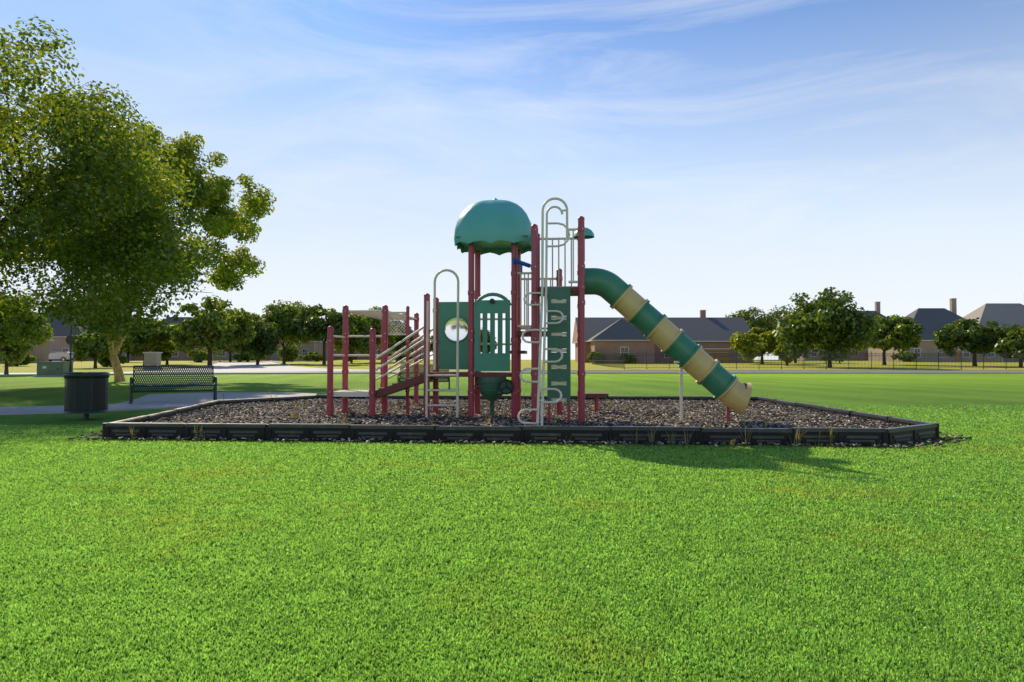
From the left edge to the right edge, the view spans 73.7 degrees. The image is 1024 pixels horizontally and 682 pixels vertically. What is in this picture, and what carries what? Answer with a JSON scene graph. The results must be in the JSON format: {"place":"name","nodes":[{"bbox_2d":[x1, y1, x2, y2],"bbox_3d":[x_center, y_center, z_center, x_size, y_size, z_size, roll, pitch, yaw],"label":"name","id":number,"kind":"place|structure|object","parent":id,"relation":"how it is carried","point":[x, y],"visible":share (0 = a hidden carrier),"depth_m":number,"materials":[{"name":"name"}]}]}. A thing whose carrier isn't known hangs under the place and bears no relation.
{"place":"outdoors","nodes":[
{"label":"outdoors","id":0,"kind":"place"},
{"bbox_2d":[0,392,316,414],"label":"footpath","id":1,"kind":"structure","parent":0,"point":[157,401],"depth_m":17.43,"materials":[{"name":"concrete"}]},
{"bbox_2d":[128,365,216,403],"bbox_3d":[-8.530,1.084,17.244,1.995,0.931,0.790,1,-2,-27],"label":"bench","id":2,"kind":"object","parent":1,"relation":"on","point":[192,370],"visible":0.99,"depth_m":17.33,"materials":[{"name":"green metal"}]},
{"bbox_2d":[0,361,399,373],"bbox_3d":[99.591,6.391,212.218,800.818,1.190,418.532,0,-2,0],"label":"road","id":3,"kind":"structure","parent":0,"point":[244,367],"depth_m":71.62,"materials":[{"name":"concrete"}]},
{"bbox_2d":[49,352,73,361],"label":"van","id":4,"kind":"object","parent":3,"relation":"on","point":[63,356],"visible":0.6,"depth_m":127.56,"materials":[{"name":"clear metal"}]},
{"bbox_2d":[0,360,1023,375],"bbox_3d":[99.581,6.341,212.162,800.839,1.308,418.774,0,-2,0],"label":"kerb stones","id":5,"kind":"object","parent":3,"relation":"on","point":[811,371],"visible":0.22,"depth_m":53.97,"materials":[{"name":"concrete"}]},
{"bbox_2d":[0,360,1023,681],"bbox_3d":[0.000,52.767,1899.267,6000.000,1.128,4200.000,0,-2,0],"label":"ground","id":6,"kind":"structure","parent":0,"point":[920,390],"depth_m":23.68,"materials":[{"name":"green plant"}]},
{"bbox_2d":[4,353,36,365],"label":"bush","id":7,"kind":"object","parent":6,"relation":"on","point":[29,358],"visible":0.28,"depth_m":87.71,"materials":[{"name":"green plant"}]},
{"bbox_2d":[0,295,53,373],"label":"tree","id":8,"kind":"object","parent":6,"relation":"on","point":[10,356],"visible":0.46,"depth_m":49.72,"materials":[{"name":"green plant"}]},
{"bbox_2d":[0,291,53,362],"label":"house","id":9,"kind":"structure","parent":6,"relation":"on","point":[41,353],"depth_m":117.16,"materials":[{"name":"red brick"}]},
{"bbox_2d":[33,362,72,376],"bbox_3d":[-29.759,1.836,44.466,2.000,0.995,1.300,0,-2,0],"label":"green utility box","id":10,"kind":"object","parent":6,"relation":"on","point":[52,369],"visible":0.91,"depth_m":43.96,"materials":[{"name":"metal"}]},
{"bbox_2d":[66,314,74,371],"bbox_3d":[-27.789,0.212,43.010,0.635,4.340,0.400,1,-2,-27],"label":"street lamp","id":11,"kind":"object","parent":6,"relation":"on","point":[70,339],"visible":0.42,"depth_m":42.95,"materials":[{"name":"black metal"}]},
{"bbox_2d":[63,372,109,419],"bbox_3d":[-7.844,1.060,12.587,0.730,0.972,0.730,0,-2,0],"label":"litter bin","id":12,"kind":"object","parent":6,"relation":"on","point":[86,395],"visible":0.97,"depth_m":12.32,"materials":[{"name":"black metal"}]},
{"bbox_2d":[45,301,132,360],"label":"house","id":13,"kind":"structure","parent":6,"relation":"on","point":[60,335],"depth_m":138.11,"materials":[{"name":"beige brick"}]},
{"bbox_2d":[68,332,119,367],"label":"tree","id":14,"kind":"object","parent":6,"relation":"on","point":[84,351],"visible":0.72,"depth_m":76.33,"materials":[{"name":"green plant"}]},
{"bbox_2d":[95,351,127,366],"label":"bush","id":15,"kind":"object","parent":6,"relation":"on","point":[105,362],"visible":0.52,"depth_m":85.00,"materials":[{"name":"green plant"}]},
{"bbox_2d":[0,15,223,350],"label":"tree","id":16,"kind":"object","parent":6,"relation":"on","point":[88,146],"visible":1,"depth_m":23.23,"materials":[{"name":"green plant"}]},
{"bbox_2d":[105,334,142,361],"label":"tree","id":17,"kind":"object","parent":6,"relation":"on","point":[127,351],"visible":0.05,"depth_m":119.77,"materials":[{"name":"green plant"}]},
{"bbox_2d":[120,316,175,364],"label":"tree","id":18,"kind":"object","parent":6,"relation":"on","point":[139,343],"visible":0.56,"depth_m":88.69,"materials":[{"name":"green plant"}]},
{"bbox_2d":[25,120,276,380],"bbox_3d":[-18.203,-4.195,34.961,11.675,13.109,10.495,0,-2,0],"label":"tree","id":19,"kind":"object","parent":6,"relation":"on","point":[219,222],"visible":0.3,"depth_m":34.73,"materials":[{"name":"green plant"}]},
{"bbox_2d":[143,352,162,369],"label":"stone pillar","id":20,"kind":"structure","parent":6,"relation":"on","point":[152,358],"depth_m":70.48,"materials":[{"name":"stone"}]},
{"bbox_2d":[149,325,185,364],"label":"tree","id":21,"kind":"object","parent":6,"relation":"on","point":[166,356],"visible":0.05,"depth_m":98.67,"materials":[{"name":"green plant"}]},
{"bbox_2d":[133,309,207,359],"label":"house","id":22,"kind":"structure","parent":6,"relation":"on","point":[178,355],"depth_m":145.47,"materials":[{"name":"red brick"}]},
{"bbox_2d":[187,350,207,361],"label":"bush","id":23,"kind":"object","parent":6,"relation":"on","point":[196,355],"visible":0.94,"depth_m":119.11,"materials":[{"name":"green plant"}]},
{"bbox_2d":[165,295,256,364],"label":"tree","id":24,"kind":"object","parent":6,"relation":"on","point":[212,329],"visible":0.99,"depth_m":85.63,"materials":[{"name":"green plant"}]},
{"bbox_2d":[204,311,236,361],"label":"tree","id":25,"kind":"object","parent":6,"relation":"on","point":[223,349],"visible":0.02,"depth_m":129.81,"materials":[{"name":"green plant"}]},
{"bbox_2d":[232,352,254,361],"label":"bush","id":26,"kind":"object","parent":6,"relation":"on","point":[243,356],"visible":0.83,"depth_m":124.10,"materials":[{"name":"green plant"}]},
{"bbox_2d":[226,311,283,364],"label":"tree","id":27,"kind":"object","parent":6,"relation":"on","point":[263,344],"visible":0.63,"depth_m":96.08,"materials":[{"name":"green plant"}]},
{"bbox_2d":[212,318,326,359],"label":"house","id":28,"kind":"structure","parent":6,"relation":"on","point":[313,346],"depth_m":145.49,"materials":[{"name":"beige brick"}]},
{"bbox_2d":[258,299,311,363],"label":"tree","id":29,"kind":"object","parent":6,"relation":"on","point":[283,316],"visible":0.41,"depth_m":103.38,"materials":[{"name":"green plant"}]},
{"bbox_2d":[277,345,300,361],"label":"bush","id":30,"kind":"object","parent":6,"relation":"on","point":[291,354],"visible":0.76,"depth_m":127.54,"materials":[{"name":"green plant"}]},
{"bbox_2d":[292,300,309,312],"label":"tree","id":31,"kind":"object","parent":6,"relation":"on","point":[300,303],"visible":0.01,"depth_m":149.29,"materials":[{"name":"green plant"}]},
{"bbox_2d":[299,351,322,361],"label":"bush","id":32,"kind":"object","parent":6,"relation":"on","point":[315,356],"visible":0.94,"depth_m":129.15,"materials":[{"name":"green plant"}]},
{"bbox_2d":[289,303,357,364],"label":"tree","id":33,"kind":"object","parent":6,"relation":"on","point":[313,326],"visible":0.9,"depth_m":97.63,"materials":[{"name":"green plant"}]},
{"bbox_2d":[341,350,358,360],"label":"bush","id":34,"kind":"object","parent":6,"relation":"on","point":[354,357],"visible":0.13,"depth_m":131.48,"materials":[{"name":"green plant"}]},
{"bbox_2d":[333,313,372,362],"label":"tree","id":35,"kind":"object","parent":6,"relation":"on","point":[361,344],"visible":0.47,"depth_m":110.73,"materials":[{"name":"green plant"}]},
{"bbox_2d":[333,313,423,359],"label":"house","id":36,"kind":"structure","parent":6,"relation":"on","point":[377,352],"depth_m":160.48,"materials":[{"name":"red brick"}]},
{"bbox_2d":[361,306,398,345],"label":"tree","id":37,"kind":"object","parent":6,"relation":"on","point":[375,323],"visible":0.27,"depth_m":117.70,"materials":[{"name":"green plant"}]},
{"bbox_2d":[378,324,413,361],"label":"tree","id":38,"kind":"object","parent":6,"relation":"on","point":[401,345],"visible":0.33,"depth_m":126.24,"materials":[{"name":"green plant"}]},
{"bbox_2d":[388,350,413,360],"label":"bush","id":39,"kind":"object","parent":6,"relation":"on","point":[401,357],"visible":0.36,"depth_m":139.33,"materials":[{"name":"green plant"}]},
{"bbox_2d":[397,364,449,388],"bbox_3d":[-3.335,1.357,25.920,1.995,0.931,0.790,0,-2,-4],"label":"bench","id":40,"kind":"object","parent":6,"relation":"on","point":[400,378],"visible":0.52,"depth_m":26.12,"materials":[{"name":"green metal"}]},
{"bbox_2d":[423,335,432,352],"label":"tree","id":41,"kind":"object","parent":6,"relation":"on","point":[431,346],"visible":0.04,"depth_m":147.86,"materials":[{"name":"green plant"}]},
{"bbox_2d":[480,329,496,352],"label":"tree","id":42,"kind":"object","parent":6,"relation":"on","point":[488,340],"visible":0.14,"depth_m":169.07,"materials":[{"name":"green plant"}]},
{"bbox_2d":[127,390,879,446],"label":"weeds","id":43,"kind":"object","parent":6,"relation":"on","point":[636,438],"visible":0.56,"depth_m":9.29,"materials":[{"name":"green plant"}]},
{"bbox_2d":[68,398,971,446],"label":"mulch ground","id":44,"kind":"structure","parent":6,"relation":"on","point":[553,423],"depth_m":11.82,"materials":[{"name":"brown wood"}]},
{"bbox_2d":[326,197,751,425],"bbox_3d":[-0.100,-0.478,11.897,7.964,4.050,3.480,-1,-2,30],"label":"play structure","id":45,"kind":"object","parent":44,"relation":"on","point":[497,226],"visible":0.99,"depth_m":11.40,"materials":[{"name":"metal"}]},
{"bbox_2d":[102,395,938,445],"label":"play border timbers","id":46,"kind":"object","parent":6,"relation":"on","point":[915,430],"visible":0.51,"depth_m":9.16,"materials":[{"name":"plastic"}]},
{"bbox_2d":[587,351,605,363],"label":"bush","id":47,"kind":"object","parent":6,"relation":"on","point":[595,353],"visible":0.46,"depth_m":107.43,"materials":[{"name":"green plant"}]},
{"bbox_2d":[621,354,636,363],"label":"bush","id":48,"kind":"object","parent":6,"relation":"on","point":[631,359],"visible":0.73,"depth_m":107.44,"materials":[{"name":"green plant"}]},
{"bbox_2d":[572,310,753,362],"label":"house","id":49,"kind":"structure","parent":6,"relation":"on","point":[617,335],"depth_m":115.49,"materials":[{"name":"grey brick"}]},
{"bbox_2d":[725,307,775,340],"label":"tree","id":50,"kind":"object","parent":6,"relation":"on","point":[750,319],"visible":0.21,"depth_m":147.43,"materials":[{"name":"green plant"}]},
{"bbox_2d":[729,327,780,363],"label":"tree","id":51,"kind":"object","parent":6,"relation":"on","point":[747,343],"visible":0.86,"depth_m":102.31,"materials":[{"name":"green plant"}]},
{"bbox_2d":[755,304,795,355],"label":"tree","id":52,"kind":"object","parent":6,"relation":"on","point":[776,314],"visible":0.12,"depth_m":159.20,"materials":[{"name":"green plant"}]},
{"bbox_2d":[772,341,802,365],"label":"tree","id":53,"kind":"object","parent":6,"relation":"on","point":[777,351],"visible":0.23,"depth_m":91.55,"materials":[{"name":"green plant"}]},
{"bbox_2d":[773,326,817,362],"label":"tree","id":54,"kind":"object","parent":6,"relation":"on","point":[809,342],"visible":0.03,"depth_m":112.96,"materials":[{"name":"green plant"}]},
{"bbox_2d":[591,352,1022,368],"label":"iron fence","id":55,"kind":"object","parent":6,"relation":"on","point":[615,363],"visible":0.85,"depth_m":72.97,"materials":[{"name":"black metal"}]},
{"bbox_2d":[772,286,880,366],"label":"tree","id":56,"kind":"object","parent":6,"relation":"on","point":[839,327],"visible":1,"depth_m":80.61,"materials":[{"name":"green plant"}]},
{"bbox_2d":[779,301,886,359],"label":"house","id":57,"kind":"structure","parent":6,"relation":"on","point":[861,352],"depth_m":144.98,"materials":[{"name":"beige brick"}]},
{"bbox_2d":[855,314,924,364],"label":"tree","id":58,"kind":"object","parent":6,"relation":"on","point":[898,332],"visible":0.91,"depth_m":93.75,"materials":[{"name":"green plant"}]},
{"bbox_2d":[890,350,915,361],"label":"bush","id":59,"kind":"object","parent":6,"relation":"on","point":[906,357],"visible":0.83,"depth_m":124.41,"materials":[{"name":"green plant"}]},
{"bbox_2d":[868,298,1002,361],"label":"house","id":60,"kind":"structure","parent":6,"relation":"on","point":[931,320],"depth_m":127.78,"materials":[{"name":"beige brick"}]},
{"bbox_2d":[944,324,956,356],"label":"tree wood","id":61,"kind":"object","parent":6,"relation":"on","point":[950,352],"visible":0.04,"depth_m":125.22,"materials":[{"name":"green plant"}]},
{"bbox_2d":[933,318,1014,365],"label":"tree","id":62,"kind":"object","parent":6,"relation":"on","point":[974,337],"visible":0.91,"depth_m":86.36,"materials":[{"name":"green plant"}]},
{"bbox_2d":[963,293,1023,360],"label":"house","id":63,"kind":"structure","parent":6,"relation":"on","point":[1010,314],"depth_m":137.77,"materials":[{"name":"beige brick"}]},
{"bbox_2d":[992,323,1023,367],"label":"tree","id":64,"kind":"object","parent":6,"relation":"on","point":[1013,343],"visible":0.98,"depth_m":79.68,"materials":[{"name":"green plant"}]},
{"bbox_2d":[0,0,1023,359],"label":"sky","id":65,"kind":"structure","parent":0,"point":[721,158],"materials":[{"name":"blue"}]}
]}

